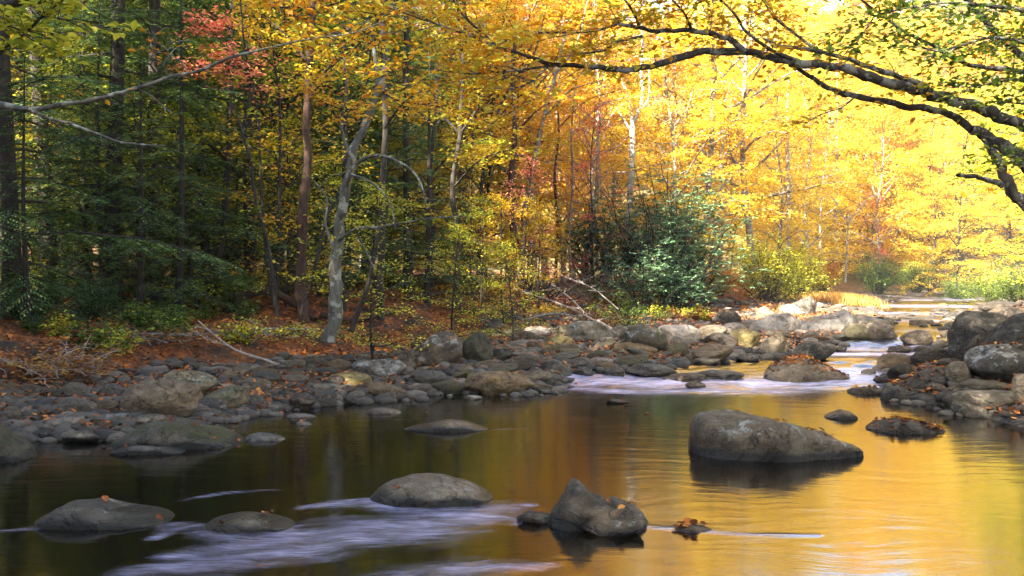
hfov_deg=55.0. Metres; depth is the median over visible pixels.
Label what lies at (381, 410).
river rock
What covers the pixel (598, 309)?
plant
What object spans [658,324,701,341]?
boulder
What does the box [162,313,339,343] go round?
undergrowth
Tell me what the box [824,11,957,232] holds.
tree
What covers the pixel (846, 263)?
tree
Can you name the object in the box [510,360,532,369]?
cobble
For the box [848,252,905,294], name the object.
shrub
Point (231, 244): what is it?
hemlock tree
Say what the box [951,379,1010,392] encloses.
river rock
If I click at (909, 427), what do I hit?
river rock
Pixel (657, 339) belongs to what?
boulder
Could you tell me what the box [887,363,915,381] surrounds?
river rock
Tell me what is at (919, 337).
river rock
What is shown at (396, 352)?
cobble
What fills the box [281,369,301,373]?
cobble
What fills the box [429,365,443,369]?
cobble
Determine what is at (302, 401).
river rock
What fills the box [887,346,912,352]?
river rock
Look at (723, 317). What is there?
boulder
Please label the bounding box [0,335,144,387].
brush pile
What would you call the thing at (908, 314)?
riffle stone
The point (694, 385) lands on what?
river rock
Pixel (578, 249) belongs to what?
rhododendron
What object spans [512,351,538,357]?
cobble
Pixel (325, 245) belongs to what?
sapling
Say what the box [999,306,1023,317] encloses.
river rock
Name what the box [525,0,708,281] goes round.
tree
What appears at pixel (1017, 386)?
river rock
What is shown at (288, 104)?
tree
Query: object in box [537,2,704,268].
tree
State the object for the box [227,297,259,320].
plant
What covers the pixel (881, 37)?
tree
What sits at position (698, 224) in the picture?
sapling
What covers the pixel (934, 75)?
tree
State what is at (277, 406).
river rock
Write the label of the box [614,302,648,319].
plant
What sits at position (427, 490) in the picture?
river rock
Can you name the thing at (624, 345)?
river rock
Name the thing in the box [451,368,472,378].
cobble
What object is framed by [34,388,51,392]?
cobble
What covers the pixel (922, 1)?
tree
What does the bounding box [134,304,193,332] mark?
plant
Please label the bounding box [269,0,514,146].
hanging bough
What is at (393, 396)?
cobble
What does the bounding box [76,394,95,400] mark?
cobble
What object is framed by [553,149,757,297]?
rhododendron
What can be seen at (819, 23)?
tree
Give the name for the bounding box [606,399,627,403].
river rock
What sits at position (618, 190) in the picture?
tree
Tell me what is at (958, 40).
tree
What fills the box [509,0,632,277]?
tree
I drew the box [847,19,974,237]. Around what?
tree
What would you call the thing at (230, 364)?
cobble
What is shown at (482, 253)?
sapling
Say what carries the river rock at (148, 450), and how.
on the river water
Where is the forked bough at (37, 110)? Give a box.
[0,13,384,146]
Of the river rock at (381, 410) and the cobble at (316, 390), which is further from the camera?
the cobble at (316, 390)
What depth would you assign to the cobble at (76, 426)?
9.91 m
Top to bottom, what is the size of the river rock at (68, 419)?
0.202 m
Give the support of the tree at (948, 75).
on the ground at (854, 286)
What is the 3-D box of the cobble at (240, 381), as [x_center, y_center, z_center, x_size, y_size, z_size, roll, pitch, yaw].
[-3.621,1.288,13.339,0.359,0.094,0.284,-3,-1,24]
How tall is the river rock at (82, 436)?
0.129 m
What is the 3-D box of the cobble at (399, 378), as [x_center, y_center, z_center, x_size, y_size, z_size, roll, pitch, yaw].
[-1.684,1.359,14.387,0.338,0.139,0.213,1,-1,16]
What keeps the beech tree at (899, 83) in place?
on the ground at (854, 286)
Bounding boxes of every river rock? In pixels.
[27,398,56,408]
[35,498,174,529]
[40,414,84,428]
[60,382,89,388]
[62,430,100,441]
[98,383,124,395]
[102,413,131,421]
[109,445,185,454]
[110,418,243,448]
[132,414,164,424]
[201,385,250,407]
[201,398,226,405]
[203,511,295,532]
[244,432,284,441]
[248,395,266,405]
[264,402,284,410]
[268,410,284,415]
[278,388,296,397]
[286,413,315,417]
[289,392,315,409]
[296,421,311,425]
[308,383,340,389]
[320,375,344,385]
[328,372,371,386]
[354,381,403,395]
[367,407,400,413]
[370,473,492,507]
[404,419,487,432]
[406,370,448,383]
[464,395,482,399]
[477,390,497,395]
[493,348,512,360]
[516,510,549,523]
[522,370,552,381]
[539,389,550,393]
[540,360,565,370]
[548,478,648,530]
[555,348,582,354]
[556,324,567,334]
[567,357,590,365]
[572,366,593,375]
[581,509,643,537]
[589,357,613,361]
[601,367,624,376]
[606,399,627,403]
[613,342,657,353]
[625,363,677,376]
[662,373,705,381]
[669,336,684,344]
[674,523,710,532]
[685,344,732,364]
[685,382,705,387]
[691,358,719,365]
[696,370,743,380]
[702,332,738,345]
[735,329,760,347]
[735,354,759,361]
[756,306,774,319]
[760,335,788,352]
[779,304,800,312]
[821,334,850,340]
[824,409,857,419]
[836,346,846,350]
[841,323,868,338]
[847,386,881,394]
[854,314,893,325]
[866,322,897,338]
[866,418,945,433]
[880,384,934,401]
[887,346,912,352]
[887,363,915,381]
[900,330,932,344]
[901,367,946,388]
[912,346,930,351]
[927,382,945,391]
[942,312,959,317]
[944,361,972,382]
[947,386,956,390]
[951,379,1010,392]
[978,301,1021,311]
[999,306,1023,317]
[1011,373,1023,404]
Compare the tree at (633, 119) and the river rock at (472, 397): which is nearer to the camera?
the river rock at (472, 397)
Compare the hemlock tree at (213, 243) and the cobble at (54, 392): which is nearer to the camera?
the cobble at (54, 392)
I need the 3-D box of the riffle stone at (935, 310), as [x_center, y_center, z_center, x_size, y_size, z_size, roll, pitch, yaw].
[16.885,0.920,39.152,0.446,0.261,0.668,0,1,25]
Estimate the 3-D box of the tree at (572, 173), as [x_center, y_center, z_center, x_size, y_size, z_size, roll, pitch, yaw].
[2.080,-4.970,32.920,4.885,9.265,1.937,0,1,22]
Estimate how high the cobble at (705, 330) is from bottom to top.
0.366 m
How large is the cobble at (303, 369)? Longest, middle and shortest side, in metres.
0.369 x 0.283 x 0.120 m
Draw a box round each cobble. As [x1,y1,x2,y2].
[0,379,19,389]
[0,389,25,396]
[0,395,23,403]
[0,406,20,419]
[0,421,16,430]
[19,396,43,399]
[20,384,42,391]
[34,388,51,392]
[43,389,59,396]
[57,397,96,411]
[58,385,90,396]
[70,423,87,429]
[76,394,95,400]
[91,393,106,396]
[94,399,118,409]
[95,421,112,427]
[110,409,130,412]
[114,425,132,428]
[193,362,209,369]
[202,370,215,375]
[210,364,229,367]
[215,412,227,416]
[218,370,240,379]
[221,380,239,385]
[221,384,236,386]
[221,408,237,414]
[222,362,241,367]
[230,366,252,375]
[235,380,254,383]
[249,381,267,387]
[250,367,282,375]
[251,371,282,383]
[259,364,276,369]
[260,387,280,394]
[276,364,285,368]
[279,381,293,387]
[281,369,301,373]
[282,374,308,382]
[283,359,306,369]
[285,371,303,374]
[292,368,308,371]
[292,382,305,385]
[303,356,329,367]
[303,388,321,395]
[307,367,335,377]
[312,376,322,379]
[313,389,336,399]
[316,397,336,406]
[329,359,352,370]
[343,395,357,403]
[344,387,361,393]
[346,390,364,397]
[372,377,385,380]
[382,393,396,402]
[385,350,406,358]
[386,376,405,382]
[386,391,404,399]
[407,339,424,347]
[413,383,432,392]
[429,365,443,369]
[431,380,464,394]
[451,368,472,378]
[477,360,501,367]
[491,363,517,371]
[496,344,510,348]
[505,342,520,346]
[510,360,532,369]
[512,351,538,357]
[513,354,534,360]
[514,330,533,336]
[514,339,537,347]
[524,326,550,336]
[525,335,547,340]
[527,341,541,347]
[531,322,555,325]
[531,357,560,362]
[534,384,554,390]
[538,348,553,354]
[544,335,573,344]
[553,351,579,359]
[558,377,574,382]
[559,342,580,348]
[560,316,585,323]
[560,371,571,376]
[584,350,605,357]
[591,337,611,345]
[591,360,617,368]
[593,338,614,348]
[604,317,623,326]
[605,354,621,356]
[610,326,624,337]
[614,354,646,366]
[625,347,659,359]
[644,324,658,328]
[653,351,672,358]
[666,344,686,355]
[684,338,695,346]
[699,325,727,335]
[700,298,714,305]
[712,304,724,308]
[715,298,731,304]
[722,322,747,329]
[730,329,744,336]
[765,330,790,339]
[772,304,786,309]
[794,311,804,315]
[794,329,806,334]
[803,334,820,339]
[803,337,818,341]
[805,331,819,334]
[822,331,833,334]
[876,353,912,368]
[878,372,889,382]
[910,347,949,367]
[936,358,959,365]
[940,330,947,335]
[953,308,966,312]
[989,308,1001,312]
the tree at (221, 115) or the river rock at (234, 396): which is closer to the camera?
the river rock at (234, 396)
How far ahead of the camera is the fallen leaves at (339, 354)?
16.72 m
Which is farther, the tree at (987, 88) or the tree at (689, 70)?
the tree at (987, 88)
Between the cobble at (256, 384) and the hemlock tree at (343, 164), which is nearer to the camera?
the cobble at (256, 384)
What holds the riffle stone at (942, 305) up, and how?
on the river water
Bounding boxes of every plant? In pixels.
[18,315,49,334]
[39,310,82,335]
[63,316,114,353]
[85,323,143,354]
[96,323,139,355]
[100,305,154,330]
[101,298,165,326]
[113,298,150,325]
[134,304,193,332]
[145,312,196,339]
[146,291,199,311]
[151,300,197,329]
[152,298,196,322]
[167,274,212,302]
[189,292,219,310]
[189,300,225,319]
[217,318,260,343]
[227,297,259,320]
[577,279,612,296]
[583,301,611,317]
[604,287,633,311]
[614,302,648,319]
[646,301,678,318]
[658,307,690,319]
[682,307,706,316]
[684,304,711,322]
[686,304,717,324]
[691,302,718,312]
[694,279,720,299]
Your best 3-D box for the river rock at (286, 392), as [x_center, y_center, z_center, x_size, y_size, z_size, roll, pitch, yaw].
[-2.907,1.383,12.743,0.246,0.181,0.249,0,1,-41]
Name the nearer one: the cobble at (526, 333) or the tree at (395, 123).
the cobble at (526, 333)
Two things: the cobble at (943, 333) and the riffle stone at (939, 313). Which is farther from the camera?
the riffle stone at (939, 313)
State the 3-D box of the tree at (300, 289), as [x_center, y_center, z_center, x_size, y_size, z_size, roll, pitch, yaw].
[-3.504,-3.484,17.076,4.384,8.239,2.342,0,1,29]
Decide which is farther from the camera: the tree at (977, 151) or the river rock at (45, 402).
the tree at (977, 151)
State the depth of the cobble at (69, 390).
11.02 m
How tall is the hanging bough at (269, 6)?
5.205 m
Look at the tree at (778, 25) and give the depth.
133.26 m
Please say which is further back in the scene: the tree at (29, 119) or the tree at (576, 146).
the tree at (576, 146)
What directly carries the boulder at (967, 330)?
on the ground at (854, 286)
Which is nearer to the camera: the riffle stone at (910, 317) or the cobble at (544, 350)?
the cobble at (544, 350)
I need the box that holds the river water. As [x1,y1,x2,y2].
[0,292,1023,575]
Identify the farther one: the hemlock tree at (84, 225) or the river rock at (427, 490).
the hemlock tree at (84, 225)
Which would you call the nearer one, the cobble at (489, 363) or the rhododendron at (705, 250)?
the cobble at (489, 363)
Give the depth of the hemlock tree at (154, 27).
19.30 m
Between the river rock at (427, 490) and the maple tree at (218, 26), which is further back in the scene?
the maple tree at (218, 26)
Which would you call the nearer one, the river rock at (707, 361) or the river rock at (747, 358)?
the river rock at (707, 361)
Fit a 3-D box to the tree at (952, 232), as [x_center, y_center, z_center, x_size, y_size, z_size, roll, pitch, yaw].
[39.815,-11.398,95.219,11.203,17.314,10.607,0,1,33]
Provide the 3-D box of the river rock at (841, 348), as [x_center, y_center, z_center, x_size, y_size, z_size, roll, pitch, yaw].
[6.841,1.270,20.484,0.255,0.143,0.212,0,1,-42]
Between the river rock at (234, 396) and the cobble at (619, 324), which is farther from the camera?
the cobble at (619, 324)
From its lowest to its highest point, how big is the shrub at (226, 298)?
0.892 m
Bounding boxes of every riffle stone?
[897,313,914,315]
[902,316,915,318]
[909,319,929,323]
[914,317,931,319]
[921,312,933,314]
[930,308,940,311]
[934,311,943,314]
[937,303,948,306]
[939,319,952,322]
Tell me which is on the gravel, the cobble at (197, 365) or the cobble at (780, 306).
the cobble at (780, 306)
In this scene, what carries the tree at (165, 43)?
on the ground at (854, 286)
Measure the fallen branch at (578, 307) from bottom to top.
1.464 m
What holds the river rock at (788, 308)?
on the ground at (854, 286)
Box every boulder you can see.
[0,425,36,462]
[117,379,202,417]
[160,370,217,391]
[352,358,406,377]
[405,330,462,366]
[462,331,493,361]
[463,371,533,394]
[563,321,612,343]
[617,324,667,352]
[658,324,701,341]
[688,409,863,462]
[712,310,740,324]
[749,312,800,333]
[763,356,849,382]
[792,297,816,315]
[792,340,836,359]
[799,310,858,333]
[942,390,1015,417]
[947,310,1007,360]
[963,344,1023,382]
[982,313,1023,344]
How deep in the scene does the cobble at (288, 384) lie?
13.15 m
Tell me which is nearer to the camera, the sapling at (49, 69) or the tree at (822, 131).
the sapling at (49, 69)
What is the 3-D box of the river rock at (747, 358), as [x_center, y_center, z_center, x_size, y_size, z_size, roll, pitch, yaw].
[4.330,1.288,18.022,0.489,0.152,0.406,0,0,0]
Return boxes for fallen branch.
[54,335,98,365]
[480,282,567,315]
[508,286,618,335]
[519,308,591,320]
[547,276,618,341]
[554,272,614,298]
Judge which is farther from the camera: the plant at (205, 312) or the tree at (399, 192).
the tree at (399, 192)
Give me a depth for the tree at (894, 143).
78.59 m
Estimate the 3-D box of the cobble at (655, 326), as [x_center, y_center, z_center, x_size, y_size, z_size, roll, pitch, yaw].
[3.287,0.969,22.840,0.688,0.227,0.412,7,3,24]
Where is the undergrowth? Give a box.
[38,319,290,349]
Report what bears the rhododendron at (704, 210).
on the ground at (854, 286)
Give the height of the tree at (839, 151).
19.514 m
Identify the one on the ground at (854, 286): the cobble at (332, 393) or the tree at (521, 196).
the tree at (521, 196)
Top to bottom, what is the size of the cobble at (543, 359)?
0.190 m
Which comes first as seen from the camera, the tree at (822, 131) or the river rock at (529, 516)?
the river rock at (529, 516)
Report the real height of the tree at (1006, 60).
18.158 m
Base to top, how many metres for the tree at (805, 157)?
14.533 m
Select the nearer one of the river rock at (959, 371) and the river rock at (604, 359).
the river rock at (959, 371)
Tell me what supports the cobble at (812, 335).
on the river water
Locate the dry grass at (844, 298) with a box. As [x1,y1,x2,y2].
[782,290,891,308]
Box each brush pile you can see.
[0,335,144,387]
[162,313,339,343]
[443,241,657,304]
[561,282,701,312]
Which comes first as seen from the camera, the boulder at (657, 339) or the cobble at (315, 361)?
the cobble at (315, 361)
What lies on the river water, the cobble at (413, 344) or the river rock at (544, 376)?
the river rock at (544, 376)
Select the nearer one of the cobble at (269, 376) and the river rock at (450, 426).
the river rock at (450, 426)
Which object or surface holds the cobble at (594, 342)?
on the ground at (854, 286)
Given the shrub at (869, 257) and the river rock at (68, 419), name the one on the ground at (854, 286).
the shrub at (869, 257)
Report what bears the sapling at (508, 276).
on the ground at (854, 286)
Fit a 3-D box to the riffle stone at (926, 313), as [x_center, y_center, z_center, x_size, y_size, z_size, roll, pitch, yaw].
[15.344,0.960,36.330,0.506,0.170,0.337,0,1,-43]
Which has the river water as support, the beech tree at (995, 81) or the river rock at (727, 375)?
the river rock at (727, 375)
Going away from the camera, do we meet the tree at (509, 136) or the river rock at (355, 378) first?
the river rock at (355, 378)
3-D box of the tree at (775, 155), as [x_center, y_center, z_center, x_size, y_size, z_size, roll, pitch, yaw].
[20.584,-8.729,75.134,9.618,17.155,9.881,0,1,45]
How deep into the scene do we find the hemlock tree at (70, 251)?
19.35 m
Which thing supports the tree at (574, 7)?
on the ground at (854, 286)
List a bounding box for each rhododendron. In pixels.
[525,195,648,289]
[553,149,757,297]
[556,176,675,289]
[576,237,703,313]
[595,142,758,286]
[620,212,771,301]
[630,247,728,310]
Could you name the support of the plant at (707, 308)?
on the gravel
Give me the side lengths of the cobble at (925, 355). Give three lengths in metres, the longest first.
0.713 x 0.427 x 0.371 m
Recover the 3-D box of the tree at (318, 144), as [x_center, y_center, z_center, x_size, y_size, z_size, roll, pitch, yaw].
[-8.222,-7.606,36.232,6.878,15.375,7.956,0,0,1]
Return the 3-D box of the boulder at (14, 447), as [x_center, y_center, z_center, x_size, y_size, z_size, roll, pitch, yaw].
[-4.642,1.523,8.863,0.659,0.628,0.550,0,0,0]
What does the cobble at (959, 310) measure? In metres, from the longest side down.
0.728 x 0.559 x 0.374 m
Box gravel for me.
[0,295,1023,442]
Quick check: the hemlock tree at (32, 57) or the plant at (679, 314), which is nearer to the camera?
the hemlock tree at (32, 57)
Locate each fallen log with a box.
[233,286,316,321]
[319,310,394,322]
[403,290,496,301]
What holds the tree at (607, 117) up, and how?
on the ground at (854, 286)
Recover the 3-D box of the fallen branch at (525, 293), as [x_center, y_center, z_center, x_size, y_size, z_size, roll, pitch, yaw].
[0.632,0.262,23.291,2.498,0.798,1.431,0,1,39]
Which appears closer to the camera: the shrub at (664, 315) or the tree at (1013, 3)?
the shrub at (664, 315)
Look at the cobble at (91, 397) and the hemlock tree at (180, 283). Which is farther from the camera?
the hemlock tree at (180, 283)
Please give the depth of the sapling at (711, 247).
39.89 m
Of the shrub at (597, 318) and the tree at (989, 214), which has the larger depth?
the tree at (989, 214)
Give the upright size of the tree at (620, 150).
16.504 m
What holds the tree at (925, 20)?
on the ground at (854, 286)
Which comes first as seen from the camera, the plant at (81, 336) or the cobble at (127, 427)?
the cobble at (127, 427)
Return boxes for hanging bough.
[211,0,378,34]
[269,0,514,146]
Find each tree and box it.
[0,0,108,289]
[0,0,142,64]
[0,0,241,305]
[0,0,242,322]
[0,0,277,309]
[0,55,100,327]
[10,0,137,189]
[10,1,94,247]
[10,11,134,231]
[11,0,224,289]
[13,39,101,282]
[15,0,164,281]
[15,6,131,294]
[19,0,170,308]
[20,0,265,279]
[23,0,221,271]
[25,20,213,269]
[26,0,321,306]
[27,0,184,310]
[28,1,234,280]
[58,0,298,284]
[60,38,210,318]
[68,0,389,296]
[73,0,266,296]
[86,0,330,283]
[99,0,260,315]
[125,0,309,298]
[126,0,318,243]
[131,0,445,292]
[134,2,299,263]
[143,0,328,256]
[162,1,397,285]
[165,25,292,284]
[167,0,298,306]
[168,0,226,255]
[168,0,335,276]
[168,0,402,256]
[186,0,234,276]
[211,4,333,296]
[213,0,502,282]
[217,70,303,314]
[229,0,392,286]
[233,0,413,323]
[253,0,473,287]
[254,0,420,310]
[266,9,371,272]
[276,0,1023,211]
[288,1,472,280]
[291,5,456,277]
[295,0,526,297]
[297,159,363,314]
[299,16,467,342]
[306,0,457,287]
[307,0,445,282]
[348,222,398,332]
[354,24,458,270]
[354,42,510,292]
[359,25,486,307]
[368,0,521,272]
[370,0,514,286]
[370,0,555,290]
[373,0,551,303]
[375,0,586,287]
[376,0,451,319]
[376,50,541,309]
[379,34,518,272]
[400,11,497,272]
[416,0,585,277]
[418,0,589,280]
[423,3,547,224]
[435,0,587,286]
[437,0,649,280]
[438,3,568,292]
[441,56,566,277]
[447,5,585,276]
[454,0,650,278]
[456,8,579,274]
[465,153,587,320]
[474,0,628,279]
[494,0,611,265]
[495,8,652,264]
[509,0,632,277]
[522,75,605,224]
[524,0,647,277]
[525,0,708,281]
[537,0,692,265]
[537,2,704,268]
[539,11,636,279]
[542,1,709,279]
[547,1,665,263]
[549,9,684,251]
[550,94,648,288]
[592,4,669,275]
[593,0,775,281]
[594,0,909,283]
[612,0,873,285]
[624,0,763,240]
[633,13,765,253]
[645,0,798,282]
[658,0,862,268]
[665,27,778,274]
[667,41,801,270]
[671,55,774,272]
[681,165,765,270]
[682,106,760,262]
[696,128,753,271]
[714,61,855,266]
[722,96,796,271]
[728,27,845,279]
[732,97,842,272]
[735,0,815,121]
[749,80,817,257]
[753,72,855,241]
[753,102,844,265]
[756,45,865,271]
[758,35,860,242]
[761,44,883,276]
[783,0,830,31]
[783,0,1023,184]
[791,2,848,50]
[793,38,953,278]
[795,0,906,247]
[795,72,866,229]
[798,9,860,188]
[801,19,951,260]
[802,62,865,260]
[812,72,942,278]
[812,184,882,282]
[813,42,965,256]
[820,4,855,56]
[820,6,899,217]
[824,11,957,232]
[834,192,894,272]
[842,85,958,285]
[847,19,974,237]
[852,0,904,153]
[854,110,954,283]
[864,9,999,236]
[864,248,897,288]
[868,0,928,141]
[869,97,980,254]
[873,22,1021,288]
[884,83,1020,295]
[885,0,962,126]
[885,77,986,292]
[904,31,976,195]
[905,124,962,239]
[918,0,974,90]
[919,45,1002,231]
[927,0,1023,196]
[932,0,1023,193]
[937,90,987,189]
[941,64,1023,285]
[946,66,1023,257]
[951,11,1023,216]
[954,0,1001,72]
[956,22,988,68]
[956,47,1023,198]
[957,0,1021,94]
[958,114,1023,284]
[959,30,1023,169]
[965,0,1023,146]
[966,0,1023,144]
[969,13,1023,266]
[986,18,1023,250]
[993,63,1023,238]
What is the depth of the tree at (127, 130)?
29.88 m
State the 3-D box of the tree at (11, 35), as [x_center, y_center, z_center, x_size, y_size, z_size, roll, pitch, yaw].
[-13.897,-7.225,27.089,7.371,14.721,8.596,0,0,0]
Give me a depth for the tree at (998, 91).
75.33 m
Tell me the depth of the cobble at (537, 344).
18.47 m
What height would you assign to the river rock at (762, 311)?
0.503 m
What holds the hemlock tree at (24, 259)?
on the ground at (854, 286)
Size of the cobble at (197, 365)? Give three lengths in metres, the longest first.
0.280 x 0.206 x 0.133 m
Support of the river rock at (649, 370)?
on the river water
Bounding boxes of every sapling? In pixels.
[0,34,153,309]
[31,102,198,282]
[69,59,217,296]
[92,101,294,309]
[162,131,236,259]
[166,116,290,272]
[191,136,314,288]
[195,0,388,310]
[243,116,374,307]
[258,147,389,297]
[286,179,432,359]
[398,135,521,313]
[398,221,512,339]
[415,194,523,333]
[438,191,565,323]
[466,240,558,340]
[490,195,576,324]
[675,196,726,289]
[698,227,726,288]
[711,220,750,282]
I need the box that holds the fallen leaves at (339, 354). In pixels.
[0,268,1023,429]
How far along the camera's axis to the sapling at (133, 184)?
18.93 m
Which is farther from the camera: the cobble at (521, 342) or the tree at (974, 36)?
the tree at (974, 36)
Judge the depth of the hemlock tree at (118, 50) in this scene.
18.00 m
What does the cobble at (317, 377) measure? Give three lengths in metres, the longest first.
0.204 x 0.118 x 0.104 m
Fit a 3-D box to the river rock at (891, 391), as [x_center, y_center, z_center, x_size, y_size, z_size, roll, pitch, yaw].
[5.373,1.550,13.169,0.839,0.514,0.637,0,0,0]
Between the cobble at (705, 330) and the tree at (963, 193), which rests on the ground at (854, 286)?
the tree at (963, 193)
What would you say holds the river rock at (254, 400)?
on the gravel
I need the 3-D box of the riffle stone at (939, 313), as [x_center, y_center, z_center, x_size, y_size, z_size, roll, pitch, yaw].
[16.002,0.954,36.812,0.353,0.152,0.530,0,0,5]
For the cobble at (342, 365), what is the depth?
14.89 m
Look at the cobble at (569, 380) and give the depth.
14.99 m
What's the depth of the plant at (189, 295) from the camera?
20.40 m
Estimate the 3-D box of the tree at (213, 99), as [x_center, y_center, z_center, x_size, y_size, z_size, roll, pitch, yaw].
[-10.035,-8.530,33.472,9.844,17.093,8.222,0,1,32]
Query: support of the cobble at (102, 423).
on the gravel
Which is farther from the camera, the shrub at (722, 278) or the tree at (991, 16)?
the tree at (991, 16)
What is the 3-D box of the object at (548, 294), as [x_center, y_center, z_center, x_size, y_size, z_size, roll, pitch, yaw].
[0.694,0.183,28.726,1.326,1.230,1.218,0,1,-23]
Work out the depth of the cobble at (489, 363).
15.69 m
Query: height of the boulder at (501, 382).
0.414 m
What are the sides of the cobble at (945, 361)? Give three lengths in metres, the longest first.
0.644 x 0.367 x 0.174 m
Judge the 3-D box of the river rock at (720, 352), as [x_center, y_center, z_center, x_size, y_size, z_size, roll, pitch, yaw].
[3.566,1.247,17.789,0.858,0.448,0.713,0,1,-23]
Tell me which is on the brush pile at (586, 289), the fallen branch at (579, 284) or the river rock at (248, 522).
the fallen branch at (579, 284)
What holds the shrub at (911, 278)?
on the ground at (854, 286)
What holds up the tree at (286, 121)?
on the ground at (854, 286)
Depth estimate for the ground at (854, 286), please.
19.76 m
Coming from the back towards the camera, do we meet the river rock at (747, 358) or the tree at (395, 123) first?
the tree at (395, 123)
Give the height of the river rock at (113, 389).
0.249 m
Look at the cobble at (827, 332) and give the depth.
22.72 m
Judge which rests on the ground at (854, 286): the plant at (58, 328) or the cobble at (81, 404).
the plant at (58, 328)
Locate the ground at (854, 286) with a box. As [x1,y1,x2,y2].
[0,70,1023,426]
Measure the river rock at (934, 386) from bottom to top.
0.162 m
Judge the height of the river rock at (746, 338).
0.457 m
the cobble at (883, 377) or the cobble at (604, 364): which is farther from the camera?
the cobble at (604, 364)
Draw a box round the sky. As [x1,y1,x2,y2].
[288,0,996,68]
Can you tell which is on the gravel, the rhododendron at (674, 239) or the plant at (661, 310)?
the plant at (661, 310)
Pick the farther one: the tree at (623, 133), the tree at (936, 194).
the tree at (936, 194)
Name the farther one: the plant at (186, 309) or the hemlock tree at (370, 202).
the hemlock tree at (370, 202)
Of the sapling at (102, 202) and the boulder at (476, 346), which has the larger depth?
the sapling at (102, 202)
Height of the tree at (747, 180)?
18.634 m
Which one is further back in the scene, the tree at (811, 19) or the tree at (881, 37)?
the tree at (811, 19)
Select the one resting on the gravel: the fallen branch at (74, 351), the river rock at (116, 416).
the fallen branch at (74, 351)
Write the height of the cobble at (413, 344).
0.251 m
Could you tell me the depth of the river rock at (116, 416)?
10.36 m
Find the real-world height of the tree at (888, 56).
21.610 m
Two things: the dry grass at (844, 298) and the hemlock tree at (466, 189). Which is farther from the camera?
the dry grass at (844, 298)
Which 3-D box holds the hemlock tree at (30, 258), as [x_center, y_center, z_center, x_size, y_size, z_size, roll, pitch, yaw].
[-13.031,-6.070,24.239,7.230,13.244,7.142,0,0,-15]
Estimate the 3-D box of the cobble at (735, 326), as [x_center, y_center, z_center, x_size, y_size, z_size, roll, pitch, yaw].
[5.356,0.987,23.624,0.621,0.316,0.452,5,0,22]
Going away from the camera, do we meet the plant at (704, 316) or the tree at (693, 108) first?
the plant at (704, 316)
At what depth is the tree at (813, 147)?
98.40 m
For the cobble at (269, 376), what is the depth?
13.42 m
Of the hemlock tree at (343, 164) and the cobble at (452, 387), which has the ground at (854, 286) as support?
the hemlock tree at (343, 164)
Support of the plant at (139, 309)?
on the ground at (854, 286)
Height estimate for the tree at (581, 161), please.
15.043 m
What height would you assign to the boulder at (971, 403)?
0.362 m
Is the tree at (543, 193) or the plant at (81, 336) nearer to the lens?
the plant at (81, 336)
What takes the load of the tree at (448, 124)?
on the ground at (854, 286)
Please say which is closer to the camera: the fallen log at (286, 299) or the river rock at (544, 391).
the river rock at (544, 391)
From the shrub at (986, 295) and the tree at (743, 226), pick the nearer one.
the shrub at (986, 295)
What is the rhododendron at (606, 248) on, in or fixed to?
on the ground at (854, 286)
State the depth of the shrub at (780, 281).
40.62 m
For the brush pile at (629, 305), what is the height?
1.445 m
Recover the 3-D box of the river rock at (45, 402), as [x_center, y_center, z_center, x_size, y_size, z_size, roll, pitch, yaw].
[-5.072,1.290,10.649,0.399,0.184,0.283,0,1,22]
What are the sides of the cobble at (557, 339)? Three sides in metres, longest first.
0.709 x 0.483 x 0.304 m
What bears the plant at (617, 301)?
on the ground at (854, 286)
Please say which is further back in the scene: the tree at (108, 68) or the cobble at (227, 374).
the tree at (108, 68)
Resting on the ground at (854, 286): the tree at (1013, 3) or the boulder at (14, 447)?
the tree at (1013, 3)
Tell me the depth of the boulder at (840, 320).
24.13 m
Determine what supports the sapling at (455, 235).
on the ground at (854, 286)
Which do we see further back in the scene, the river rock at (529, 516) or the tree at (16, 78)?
the tree at (16, 78)
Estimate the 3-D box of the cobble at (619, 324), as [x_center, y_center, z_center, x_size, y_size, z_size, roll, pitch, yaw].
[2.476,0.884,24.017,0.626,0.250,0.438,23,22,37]
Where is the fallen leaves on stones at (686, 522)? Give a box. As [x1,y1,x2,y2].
[0,298,1023,565]
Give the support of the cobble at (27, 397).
on the ground at (854, 286)
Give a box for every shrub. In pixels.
[0,261,87,324]
[57,270,134,321]
[202,268,263,312]
[559,302,626,325]
[601,297,658,325]
[648,306,676,321]
[703,264,740,296]
[713,225,827,302]
[765,239,841,299]
[801,254,846,290]
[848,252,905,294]
[853,245,911,281]
[893,257,939,292]
[933,271,980,298]
[957,264,1015,301]
[982,260,1023,301]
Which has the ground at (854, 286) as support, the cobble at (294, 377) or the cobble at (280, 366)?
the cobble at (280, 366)
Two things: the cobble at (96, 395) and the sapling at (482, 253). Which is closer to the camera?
the cobble at (96, 395)
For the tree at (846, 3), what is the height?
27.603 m
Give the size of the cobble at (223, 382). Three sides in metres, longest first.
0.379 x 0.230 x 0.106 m
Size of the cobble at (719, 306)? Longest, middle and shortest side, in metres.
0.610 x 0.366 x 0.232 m
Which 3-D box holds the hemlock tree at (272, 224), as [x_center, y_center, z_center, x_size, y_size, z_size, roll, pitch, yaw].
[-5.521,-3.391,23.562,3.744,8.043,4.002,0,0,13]
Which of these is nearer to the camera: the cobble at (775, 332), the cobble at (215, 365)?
the cobble at (215, 365)
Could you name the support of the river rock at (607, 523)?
on the river water
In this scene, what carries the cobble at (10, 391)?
on the ground at (854, 286)

